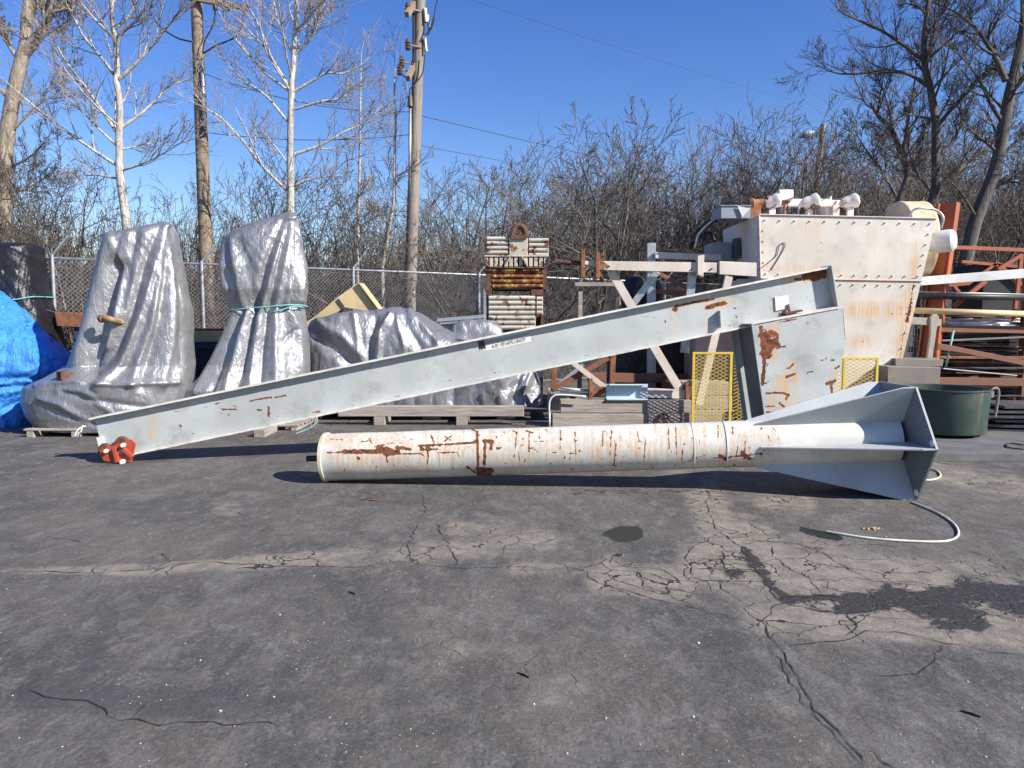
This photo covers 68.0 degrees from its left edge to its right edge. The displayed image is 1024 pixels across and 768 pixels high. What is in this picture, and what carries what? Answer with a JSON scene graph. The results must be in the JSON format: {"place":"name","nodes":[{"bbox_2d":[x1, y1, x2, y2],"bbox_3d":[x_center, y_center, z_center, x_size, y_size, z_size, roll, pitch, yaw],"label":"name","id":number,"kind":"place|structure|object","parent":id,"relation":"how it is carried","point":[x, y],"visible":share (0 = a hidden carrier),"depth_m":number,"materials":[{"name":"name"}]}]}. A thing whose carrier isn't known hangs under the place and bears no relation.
{"place":"outdoors","nodes":[
{"label":"outdoors","id":0,"kind":"place"},
{"bbox_2d":[0,380,1023,767],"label":"yard pavement","id":1,"kind":"structure","parent":0,"point":[434,654],"depth_m":4.12,"materials":[{"name":"asphalt"}]},
{"bbox_2d":[0,243,66,349],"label":"black wrapped stack","id":2,"kind":"object","parent":1,"relation":"on","point":[25,282],"visible":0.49,"depth_m":12.03,"materials":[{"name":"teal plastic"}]},
{"bbox_2d":[0,291,69,427],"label":"blue tarp heap","id":3,"kind":"object","parent":1,"relation":"on","point":[31,350],"visible":0.7,"depth_m":11.21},
{"bbox_2d":[55,312,83,342],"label":"rusty beam","id":4,"kind":"structure","parent":1,"relation":"on","point":[66,319],"depth_m":12.36,"materials":[{"name":"metal"}]},
{"bbox_2d":[194,342,217,378],"bbox_3d":[-4.788,-0.106,12.758,0.780,1.220,0.960,0,5,0],"label":"dark tank","id":5,"kind":"object","parent":1,"relation":"on","point":[204,351],"visible":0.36,"depth_m":12.30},
{"bbox_2d":[277,416,319,430],"bbox_3d":[-3.744,0.571,11.517,1.429,0.085,1.350,0,5,0],"label":"wooden pallet","id":6,"kind":"object","parent":1,"relation":"on","point":[296,426],"visible":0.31,"depth_m":11.03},
{"bbox_2d":[184,209,309,431],"bbox_3d":[-3.974,-0.935,11.272,1.901,3.297,1.514,0,5,0],"label":"tarped machine","id":7,"kind":"object","parent":6,"relation":"on","point":[263,274],"visible":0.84,"depth_m":10.90,"materials":[{"name":"silver metal"}]},
{"bbox_2d":[307,283,382,326],"bbox_3d":[-3.009,-0.684,13.601,1.577,2.226,0.360,0,5,0],"label":"yellow machine arm","id":8,"kind":"object","parent":1,"relation":"on","point":[358,296],"visible":0.34,"depth_m":13.43},
{"bbox_2d":[308,307,539,406],"bbox_3d":[-1.444,-0.490,12.560,3.796,1.578,1.803,0,5,0],"label":"tarped heap","id":9,"kind":"object","parent":1,"relation":"on","point":[346,338],"visible":0.6,"depth_m":11.82,"materials":[{"name":"silver metal"}]},
{"bbox_2d":[456,416,469,424],"bbox_3d":[-0.756,0.526,11.744,0.170,0.135,0.710,0,5,0],"label":"timber block","id":10,"kind":"object","parent":1,"relation":"on","point":[462,420],"depth_m":11.39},
{"bbox_2d":[338,405,523,415],"bbox_3d":[-1.216,0.405,11.457,2.791,0.154,0.160,0,5,0],"label":"long timber","id":11,"kind":"object","parent":10,"relation":"on","point":[445,410],"visible":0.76,"depth_m":11.38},
{"bbox_2d":[88,265,845,454],"bbox_3d":[-0.450,-0.272,8.795,8.530,2.200,0.722,0,5,-4],"label":"crane boom","id":12,"kind":"object","parent":1,"relation":"on","point":[788,338],"visible":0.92,"depth_m":8.70,"materials":[{"name":"paint"}]},
{"bbox_2d":[97,436,135,463],"bbox_3d":[-4.395,0.746,8.426,0.447,0.314,0.168,0,5,-4],"label":"beam trolley","id":13,"kind":"object","parent":12,"relation":"attached to","point":[121,450],"visible":0.98,"depth_m":8.40,"materials":[{"name":"metal"}]},
{"bbox_2d":[450,319,502,338],"bbox_3d":[-0.638,-0.303,12.898,1.140,1.588,0.604,0,5,0],"label":"tarped bundle","id":14,"kind":"object","parent":1,"relation":"on","point":[471,329],"visible":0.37,"depth_m":12.62,"materials":[{"name":"silver metal"}]},
{"bbox_2d":[46,235,951,380],"bbox_3d":[3.393,-1.646,20.382,39.195,2.979,0.195,-3,6,-35],"label":"chain link fence","id":15,"kind":"object","parent":1,"relation":"on","point":[51,257],"visible":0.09,"depth_m":15.59,"materials":[{"name":"metal"}]},
{"bbox_2d":[2,492,1021,766],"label":"pavement cracks","id":16,"kind":"object","parent":1,"relation":"on","point":[634,592],"visible":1,"depth_m":4.18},
{"bbox_2d":[484,290,543,404],"bbox_3d":[0.029,-0.699,14.353,1.094,2.127,0.980,0,5,0],"label":"ribbed bin","id":17,"kind":"object","parent":1,"relation":"on","point":[509,313],"visible":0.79,"depth_m":13.82,"materials":[{"name":"metal"}]},
{"bbox_2d":[483,223,549,295],"bbox_3d":[0.081,-2.296,14.178,1.199,1.304,1.055,0,5,0],"label":"ribbed bin","id":18,"kind":"object","parent":17,"relation":"on","point":[514,262],"visible":0.99,"depth_m":13.72,"materials":[{"name":"metal"}]},
{"bbox_2d":[552,412,682,426],"bbox_3d":[1.555,0.530,11.287,1.924,0.205,0.200,0,5,0],"label":"crib timber","id":19,"kind":"object","parent":1,"relation":"on","point":[559,419],"visible":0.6,"depth_m":11.19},
{"bbox_2d":[560,399,690,412],"bbox_3d":[1.690,0.324,11.284,1.954,0.193,0.210,0,5,0],"label":"crib timber","id":20,"kind":"object","parent":19,"relation":"on","point":[624,406],"visible":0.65,"depth_m":11.18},
{"bbox_2d":[606,384,648,399],"bbox_3d":[1.698,0.119,11.164,0.614,0.232,0.145,0,5,0],"label":"steel channel","id":21,"kind":"object","parent":20,"relation":"on","point":[626,391],"visible":1,"depth_m":11.21,"materials":[{"name":"blue paint"}]},
{"bbox_2d":[550,243,756,405],"bbox_3d":[2.103,-0.778,12.013,3.023,3.025,1.890,0,5,0],"label":"machine stand","id":22,"kind":"object","parent":20,"relation":"on","point":[672,386],"visible":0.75,"depth_m":11.25,"materials":[{"name":"beige paint"}]},
{"bbox_2d":[306,381,938,499],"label":"crane column","id":23,"kind":"structure","parent":1,"relation":"on","point":[877,438],"depth_m":6.98,"materials":[{"name":"metal"}]},
{"bbox_2d":[615,341,683,387],"bbox_3d":[2.568,-0.393,13.817,1.525,1.609,1.200,0,5,0],"label":"dark crate","id":24,"kind":"object","parent":1,"relation":"on","point":[632,362],"visible":0.01,"depth_m":13.21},
{"bbox_2d":[691,352,732,422],"bbox_3d":[2.848,0.108,10.813,0.574,1.126,0.032,0,5,0],"label":"guard","id":25,"kind":"object","parent":1,"relation":"on","point":[694,383],"visible":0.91,"depth_m":10.80,"materials":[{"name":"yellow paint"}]},
{"bbox_2d":[684,331,742,417],"bbox_3d":[3.368,-0.159,12.633,0.862,1.564,0.800,0,5,0],"label":"steel cabinet","id":26,"kind":"object","parent":1,"relation":"on","point":[700,344],"visible":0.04,"depth_m":12.22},
{"bbox_2d":[689,190,956,391],"bbox_3d":[4.939,-1.290,12.628,4.077,3.667,2.044,0,5,0],"label":"hopper","id":27,"kind":"object","parent":1,"relation":"on","point":[884,265],"visible":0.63,"depth_m":11.62,"materials":[{"name":"beige paint"}]},
{"bbox_2d":[826,501,959,542],"bbox_3d":[3.137,1.089,5.885,1.470,0.017,0.699,-4,6,-39],"label":"ground cable","id":28,"kind":"object","parent":1,"relation":"on","point":[919,541],"visible":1,"depth_m":5.53,"materials":[{"name":"white rubber"}]},
{"bbox_2d":[774,0,1023,353],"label":"bare tree","id":29,"kind":"object","parent":1,"relation":"on","point":[923,55],"visible":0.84,"depth_m":18.38,"materials":[{"name":"brown plant"}]},
{"bbox_2d":[830,14,984,201],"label":"bare tree","id":30,"kind":"object","parent":1,"relation":"on","point":[900,196],"visible":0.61,"depth_m":19.98,"materials":[{"name":"brown plant"}]},
{"bbox_2d":[878,357,942,383],"bbox_3d":[6.115,0.077,11.850,0.980,0.974,0.900,0,5,0],"label":"steel trough","id":31,"kind":"object","parent":1,"relation":"on","point":[909,370],"visible":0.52,"depth_m":11.39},
{"bbox_2d":[911,314,941,358],"bbox_3d":[6.467,-0.750,11.920,0.537,0.695,0.120,0,5,0],"label":"corroded bracket","id":32,"kind":"object","parent":31,"relation":"on","point":[933,321],"visible":0.91,"depth_m":11.89,"materials":[{"name":"metal"}]},
{"bbox_2d":[908,328,1018,399],"bbox_3d":[8.134,-0.280,13.503,1.724,1.398,1.046,0,5,0],"label":"sheet stack","id":33,"kind":"object","parent":1,"relation":"on","point":[990,342],"visible":0.29,"depth_m":13.07,"materials":[{"name":"black metal"}]},
{"bbox_2d":[918,318,1022,326],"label":"rod bundle","id":34,"kind":"object","parent":33,"relation":"on","point":[982,322],"visible":0.62,"depth_m":12.83,"materials":[{"name":"metal"}]},
{"bbox_2d":[912,0,1023,265],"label":"leaning tree","id":35,"kind":"object","parent":1,"relation":"on","point":[993,182],"visible":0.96,"depth_m":17.50,"materials":[{"name":"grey plant"}]},
{"bbox_2d":[917,201,1023,399],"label":"storage rack","id":36,"kind":"object","parent":1,"relation":"on","point":[944,261],"visible":0.47,"depth_m":12.51,"materials":[{"name":"metal"}]},
{"bbox_2d":[914,308,1023,316],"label":"yellow pipe","id":37,"kind":"object","parent":36,"relation":"on","point":[976,312],"visible":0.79,"depth_m":12.28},
{"bbox_2d":[917,292,1023,300],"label":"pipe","id":38,"kind":"object","parent":36,"relation":"on","point":[975,296],"visible":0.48,"depth_m":12.30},
{"bbox_2d":[920,269,1023,285],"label":"white beam","id":39,"kind":"structure","parent":36,"relation":"attached to","point":[977,276],"depth_m":12.25,"materials":[{"name":"metal"}]},
{"bbox_2d":[935,343,1023,365],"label":"steel beam","id":40,"kind":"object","parent":36,"relation":"on","point":[944,347],"visible":1,"depth_m":12.25,"materials":[{"name":"metal"}]},
{"bbox_2d":[934,431,1023,461],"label":"steel slab","id":41,"kind":"structure","parent":1,"relation":"on","point":[989,446],"depth_m":8.79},
{"bbox_2d":[833,357,878,392],"bbox_3d":[4.828,0.135,10.966,0.894,1.047,0.032,0,5,0],"label":"guard","id":42,"kind":"object","parent":41,"relation":"on","point":[844,368],"visible":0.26,"depth_m":10.93,"materials":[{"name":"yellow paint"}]},
{"bbox_2d":[902,384,999,437],"bbox_3d":[5.630,0.339,9.916,1.083,0.620,1.083,-4,6,-36],"label":"green tub","id":43,"kind":"object","parent":41,"relation":"on","point":[956,410],"visible":0.82,"depth_m":9.46,"materials":[{"name":"paint"}]},
{"bbox_2d":[987,400,1023,431],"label":"plate pile","id":44,"kind":"object","parent":41,"relation":"on","point":[1010,416],"visible":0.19,"depth_m":10.18,"materials":[{"name":"metal"}]},
{"bbox_2d":[939,377,1023,385],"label":"steel beam","id":45,"kind":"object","parent":1,"relation":"on","point":[985,381],"visible":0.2,"depth_m":12.09,"materials":[{"name":"metal"}]},
{"bbox_2d":[951,263,1021,347],"bbox_3d":[9.030,-0.895,14.000,1.353,2.578,0.950,0,5,0],"label":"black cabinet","id":46,"kind":"object","parent":1,"relation":"on","point":[1001,286],"visible":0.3,"depth_m":13.48,"materials":[{"name":"metal"}]},
{"bbox_2d":[0,0,1023,285],"label":"sky","id":47,"kind":"structure","parent":0,"point":[487,68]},
{"bbox_2d":[543,370,598,382],"bbox_3d":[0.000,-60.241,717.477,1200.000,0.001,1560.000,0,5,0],"label":"ground","id":48,"kind":"structure","parent":0,"point":[561,378],"depth_m":20.05,"materials":[{"name":"brown soil"}]},
{"bbox_2d":[0,0,95,242],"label":"tree","id":49,"kind":"object","parent":48,"relation":"on","point":[21,58],"visible":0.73,"depth_m":18.33,"materials":[{"name":"brown plant"}]},
{"bbox_2d":[0,162,102,309],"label":"thicket tree","id":50,"kind":"object","parent":48,"relation":"on","point":[41,180],"visible":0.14,"depth_m":17.39,"materials":[{"name":"brown plant"}]},
{"bbox_2d":[0,158,104,335],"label":"thicket tree","id":51,"kind":"object","parent":48,"relation":"on","point":[59,230],"visible":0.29,"depth_m":13.80,"materials":[{"name":"brown plant"}]},
{"bbox_2d":[0,124,110,353],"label":"thicket tree","id":52,"kind":"object","parent":48,"relation":"on","point":[27,180],"visible":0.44,"depth_m":13.56,"materials":[{"name":"brown plant"}]},
{"bbox_2d":[0,161,121,350],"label":"sapling","id":53,"kind":"object","parent":48,"relation":"on","point":[73,240],"visible":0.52,"depth_m":13.79,"materials":[{"name":"brown plant"}]},
{"bbox_2d":[0,125,129,311],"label":"thicket tree","id":54,"kind":"object","parent":48,"relation":"on","point":[56,208],"visible":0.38,"depth_m":16.44,"materials":[{"name":"brown plant"}]},
{"bbox_2d":[13,163,165,308],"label":"thicket tree","id":55,"kind":"object","parent":48,"relation":"on","point":[43,212],"visible":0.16,"depth_m":22.03,"materials":[{"name":"brown plant"}]},
{"bbox_2d":[0,0,223,228],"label":"birch tree","id":56,"kind":"object","parent":48,"relation":"on","point":[117,126],"visible":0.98,"depth_m":15.11,"materials":[{"name":"white plant"}]},
{"bbox_2d":[46,194,218,328],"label":"thicket tree","id":57,"kind":"object","parent":48,"relation":"on","point":[181,221],"visible":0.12,"depth_m":13.71,"materials":[{"name":"brown plant"}]},
{"bbox_2d":[147,169,236,309],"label":"thicket tree","id":58,"kind":"object","parent":48,"relation":"on","point":[191,252],"visible":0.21,"depth_m":21.81,"materials":[{"name":"brown plant"}]},
{"bbox_2d":[149,0,247,327],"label":"tree","id":59,"kind":"object","parent":48,"relation":"on","point":[203,189],"visible":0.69,"depth_m":16.50,"materials":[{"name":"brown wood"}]},
{"bbox_2d":[174,162,324,288],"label":"thicket tree","id":60,"kind":"object","parent":48,"relation":"on","point":[256,211],"visible":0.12,"depth_m":23.78,"materials":[{"name":"brown plant"}]},
{"bbox_2d":[180,162,333,327],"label":"thicket tree","id":61,"kind":"object","parent":48,"relation":"on","point":[212,210],"visible":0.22,"depth_m":17.67,"materials":[{"name":"brown plant"}]},
{"bbox_2d":[179,121,343,324],"bbox_3d":[-6.127,-2.762,17.356,4.734,5.803,2.991,2,5,19],"label":"thicket tree","id":62,"kind":"object","parent":48,"relation":"on","point":[278,178],"visible":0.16,"depth_m":16.82,"materials":[{"name":"brown plant"}]},
{"bbox_2d":[161,0,399,211],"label":"birch tree","id":63,"kind":"object","parent":48,"relation":"on","point":[295,49],"visible":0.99,"depth_m":15.83,"materials":[{"name":"white plant"}]},
{"bbox_2d":[190,113,397,318],"bbox_3d":[-3.942,-2.547,16.397,5.009,5.546,4.944,3,6,30],"label":"bare shrub","id":64,"kind":"object","parent":48,"relation":"on","point":[323,229],"visible":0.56,"depth_m":16.23,"materials":[{"name":"brown plant"}]},
{"bbox_2d":[254,184,371,303],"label":"thicket tree","id":65,"kind":"object","parent":48,"relation":"on","point":[312,229],"visible":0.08,"depth_m":25.48,"materials":[{"name":"brown plant"}]},
{"bbox_2d":[225,147,456,318],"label":"bare shrub","id":66,"kind":"object","parent":48,"relation":"on","point":[354,235],"visible":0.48,"depth_m":16.86,"materials":[{"name":"brown plant"}]},
{"bbox_2d":[310,2,396,282],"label":"sapling","id":67,"kind":"object","parent":48,"relation":"on","point":[359,162],"visible":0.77,"depth_m":17.14,"materials":[{"name":"white plant"}]},
{"bbox_2d":[303,155,429,306],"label":"thicket tree","id":68,"kind":"object","parent":48,"relation":"on","point":[353,248],"visible":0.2,"depth_m":18.78,"materials":[{"name":"brown plant"}]},
{"bbox_2d":[278,207,466,316],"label":"thicket tree","id":69,"kind":"object","parent":48,"relation":"on","point":[336,250],"visible":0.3,"depth_m":17.73,"materials":[{"name":"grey plant"}]},
{"bbox_2d":[310,151,449,313],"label":"thicket tree","id":70,"kind":"object","parent":48,"relation":"on","point":[394,235],"visible":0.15,"depth_m":25.06,"materials":[{"name":"brown plant"}]},
{"bbox_2d":[357,18,435,307],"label":"sapling","id":71,"kind":"object","parent":48,"relation":"on","point":[395,114],"visible":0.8,"depth_m":17.55,"materials":[{"name":"white plant"}]},
{"bbox_2d":[397,0,437,310],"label":"utility pole","id":72,"kind":"object","parent":48,"relation":"on","point":[417,9],"visible":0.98,"depth_m":17.40,"materials":[{"name":"brown wood"}]},
{"bbox_2d":[371,198,486,316],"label":"thicket tree","id":73,"kind":"object","parent":48,"relation":"on","point":[456,252],"visible":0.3,"depth_m":22.37,"materials":[{"name":"brown plant"}]},
{"bbox_2d":[350,152,539,314],"bbox_3d":[-2.617,-4.437,27.213,6.328,7.484,5.639,-5,7,-44],"label":"thicket tree","id":74,"kind":"object","parent":48,"relation":"on","point":[420,211],"visible":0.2,"depth_m":26.87,"materials":[{"name":"brown plant"}]},
{"bbox_2d":[324,149,567,325],"bbox_3d":[-1.606,-2.767,18.384,5.933,5.665,4.981,0,5,4],"label":"bare shrub","id":75,"kind":"object","parent":48,"relation":"on","point":[453,252],"visible":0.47,"depth_m":17.67,"materials":[{"name":"brown plant"}]},
{"bbox_2d":[344,137,553,319],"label":"bare shrub","id":76,"kind":"object","parent":48,"relation":"on","point":[434,210],"visible":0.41,"depth_m":19.93,"materials":[{"name":"brown plant"}]},
{"bbox_2d":[351,150,576,303],"bbox_3d":[-1.734,-4.815,29.656,9.846,7.894,6.146,2,5,24],"label":"thicket tree","id":77,"kind":"object","parent":48,"relation":"on","point":[472,204],"visible":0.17,"depth_m":29.07,"materials":[{"name":"brown plant"}]},
{"bbox_2d":[0,181,951,381],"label":"brush","id":78,"kind":"object","parent":48,"relation":"on","point":[546,372],"visible":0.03,"depth_m":19.69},
{"bbox_2d":[405,140,642,319],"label":"bare shrub","id":79,"kind":"object","parent":48,"relation":"on","point":[479,192],"visible":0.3,"depth_m":22.96,"materials":[{"name":"brown plant"}]},
{"bbox_2d":[435,164,622,298],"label":"thicket tree","id":80,"kind":"object","parent":48,"relation":"on","point":[531,215],"visible":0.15,"depth_m":28.06,"materials":[{"name":"brown plant"}]},
{"bbox_2d":[421,136,677,324],"bbox_3d":[1.074,-3.049,19.331,5.559,6.072,7.037,-4,7,-42],"label":"bare shrub","id":81,"kind":"object","parent":48,"relation":"on","point":[556,291],"visible":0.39,"depth_m":18.71,"materials":[{"name":"brown plant"}]},
{"bbox_2d":[467,182,645,372],"bbox_3d":[0.781,-3.052,21.822,4.234,5.635,5.169,-3,6,-28],"label":"thicket tree","id":82,"kind":"object","parent":48,"relation":"on","point":[564,307],"visible":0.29,"depth_m":21.30,"materials":[{"name":"brown plant"}]},
{"bbox_2d":[481,118,644,320],"bbox_3d":[2.120,-4.298,24.449,6.055,7.685,6.297,-1,5,-9],"label":"thicket tree","id":83,"kind":"object","parent":48,"relation":"on","point":[569,218],"visible":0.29,"depth_m":24.05,"materials":[{"name":"brown plant"}]},
{"bbox_2d":[434,94,728,372],"bbox_3d":[1.052,-3.772,20.064,6.334,7.405,7.564,-3,6,-33],"label":"bare shrub","id":84,"kind":"object","parent":48,"relation":"on","point":[605,288],"visible":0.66,"depth_m":19.43,"materials":[{"name":"brown plant"}]},
{"bbox_2d":[513,138,695,296],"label":"thicket tree","id":85,"kind":"object","parent":48,"relation":"on","point":[604,186],"visible":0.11,"depth_m":33.63,"materials":[{"name":"brown plant"}]},
{"bbox_2d":[558,193,682,311],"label":"thicket tree","id":86,"kind":"object","parent":48,"relation":"on","point":[602,251],"visible":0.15,"depth_m":24.75,"materials":[{"name":"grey plant"}]},
{"bbox_2d":[534,144,710,307],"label":"thicket tree","id":87,"kind":"object","parent":48,"relation":"on","point":[616,208],"visible":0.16,"depth_m":25.75,"materials":[{"name":"brown plant"}]},
{"bbox_2d":[525,93,732,372],"bbox_3d":[3.921,-4.210,21.487,6.756,8.044,7.622,1,5,13],"label":"bare shrub","id":88,"kind":"object","parent":48,"relation":"on","point":[624,215],"visible":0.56,"depth_m":20.45,"materials":[{"name":"brown plant"}]},
{"bbox_2d":[578,141,706,288],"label":"thicket tree","id":89,"kind":"object","parent":48,"relation":"on","point":[659,195],"visible":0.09,"depth_m":28.24,"materials":[{"name":"brown plant"}]},
{"bbox_2d":[563,174,722,312],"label":"thicket tree","id":90,"kind":"object","parent":48,"relation":"on","point":[655,232],"visible":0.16,"depth_m":25.64,"materials":[{"name":"brown plant"}]},
{"bbox_2d":[575,144,773,309],"bbox_3d":[4.622,-3.666,22.862,4.689,6.696,8.418,-4,7,-41],"label":"thicket tree","id":91,"kind":"object","parent":48,"relation":"on","point":[701,280],"visible":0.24,"depth_m":21.51,"materials":[{"name":"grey plant"}]},
{"bbox_2d":[644,153,739,297],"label":"thicket tree","id":92,"kind":"object","parent":48,"relation":"on","point":[686,238],"visible":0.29,"depth_m":22.73,"materials":[{"name":"brown plant"}]},
{"bbox_2d":[606,115,810,291],"bbox_3d":[6.092,-4.120,22.330,5.902,7.681,3.877,-5,7,-43],"label":"thicket tree","id":93,"kind":"object","parent":48,"relation":"on","point":[738,180],"visible":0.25,"depth_m":22.42,"materials":[{"name":"brown plant"}]},
{"bbox_2d":[615,116,824,250],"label":"thicket tree","id":94,"kind":"object","parent":48,"relation":"on","point":[806,138],"visible":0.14,"depth_m":30.98,"materials":[{"name":"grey plant"}]},
{"bbox_2d":[616,122,865,295],"bbox_3d":[7.003,-4.097,22.652,8.835,7.628,7.307,3,6,29],"label":"bare shrub","id":95,"kind":"object","parent":48,"relation":"on","point":[709,191],"visible":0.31,"depth_m":22.44,"materials":[{"name":"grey plant"}]},
{"bbox_2d":[694,81,875,215],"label":"thicket tree","id":96,"kind":"object","parent":48,"relation":"on","point":[826,177],"visible":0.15,"depth_m":29.25,"materials":[{"name":"brown plant"}]},
{"bbox_2d":[687,117,994,276],"bbox_3d":[10.138,-4.372,23.777,9.548,8.024,6.746,3,6,30],"label":"bare shrub","id":97,"kind":"object","parent":48,"relation":"on","point":[836,164],"visible":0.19,"depth_m":23.38,"materials":[{"name":"brown plant"}]},
{"bbox_2d":[698,93,1008,287],"bbox_3d":[10.126,-4.673,23.832,8.738,8.574,6.422,1,5,16],"label":"bare shrub","id":98,"kind":"object","parent":48,"relation":"on","point":[804,178],"visible":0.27,"depth_m":22.70,"materials":[{"name":"brown plant"}]},
{"bbox_2d":[778,103,994,252],"bbox_3d":[11.463,-4.862,25.524,7.205,8.679,8.756,-2,5,-22],"label":"thicket tree","id":99,"kind":"object","parent":48,"relation":"on","point":[875,185],"visible":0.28,"depth_m":24.43,"materials":[{"name":"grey plant"}]},
{"bbox_2d":[838,116,1006,356],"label":"bare shrub","id":100,"kind":"object","parent":48,"relation":"on","point":[901,176],"visible":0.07,"depth_m":31.18,"materials":[{"name":"brown plant"}]},
{"bbox_2d":[822,107,1023,262],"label":"thicket tree","id":101,"kind":"object","parent":48,"relation":"on","point":[1021,236],"visible":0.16,"depth_m":30.94,"materials":[{"name":"brown plant"}]},
{"bbox_2d":[843,103,1023,258],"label":"thicket tree","id":102,"kind":"object","parent":48,"relation":"on","point":[883,166],"visible":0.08,"depth_m":41.08,"materials":[{"name":"brown plant"}]},
{"bbox_2d":[947,173,1023,304],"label":"thicket tree","id":103,"kind":"object","parent":48,"relation":"on","point":[1019,208],"visible":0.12,"depth_m":31.85,"materials":[{"name":"brown plant"}]},
{"bbox_2d":[951,139,1023,290],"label":"thicket tree","id":104,"kind":"object","parent":48,"relation":"on","point":[1003,220],"visible":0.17,"depth_m":33.39,"materials":[{"name":"brown plant"}]},
{"bbox_2d":[682,409,733,422],"bbox_3d":[2.976,0.476,11.910,0.846,0.204,0.550,0,5,0],"label":"stacked timber","id":105,"kind":"object","parent":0,"point":[686,417],"visible":0.26,"depth_m":11.64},
{"bbox_3d":[-5.186,0.578,11.342,1.311,0.100,1.500,0,5,0],"label":"wooden pallet","id":106,"kind":"object","parent":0,"visible":0},
{"bbox_2d":[20,222,195,432],"bbox_3d":[-5.834,-0.847,10.873,2.358,2.918,1.641,0,5,0],"label":"tarped machine","id":107,"kind":"object","parent":106,"relation":"on","point":[133,347],"visible":0.94,"depth_m":10.48,"materials":[{"name":"silver metal"}]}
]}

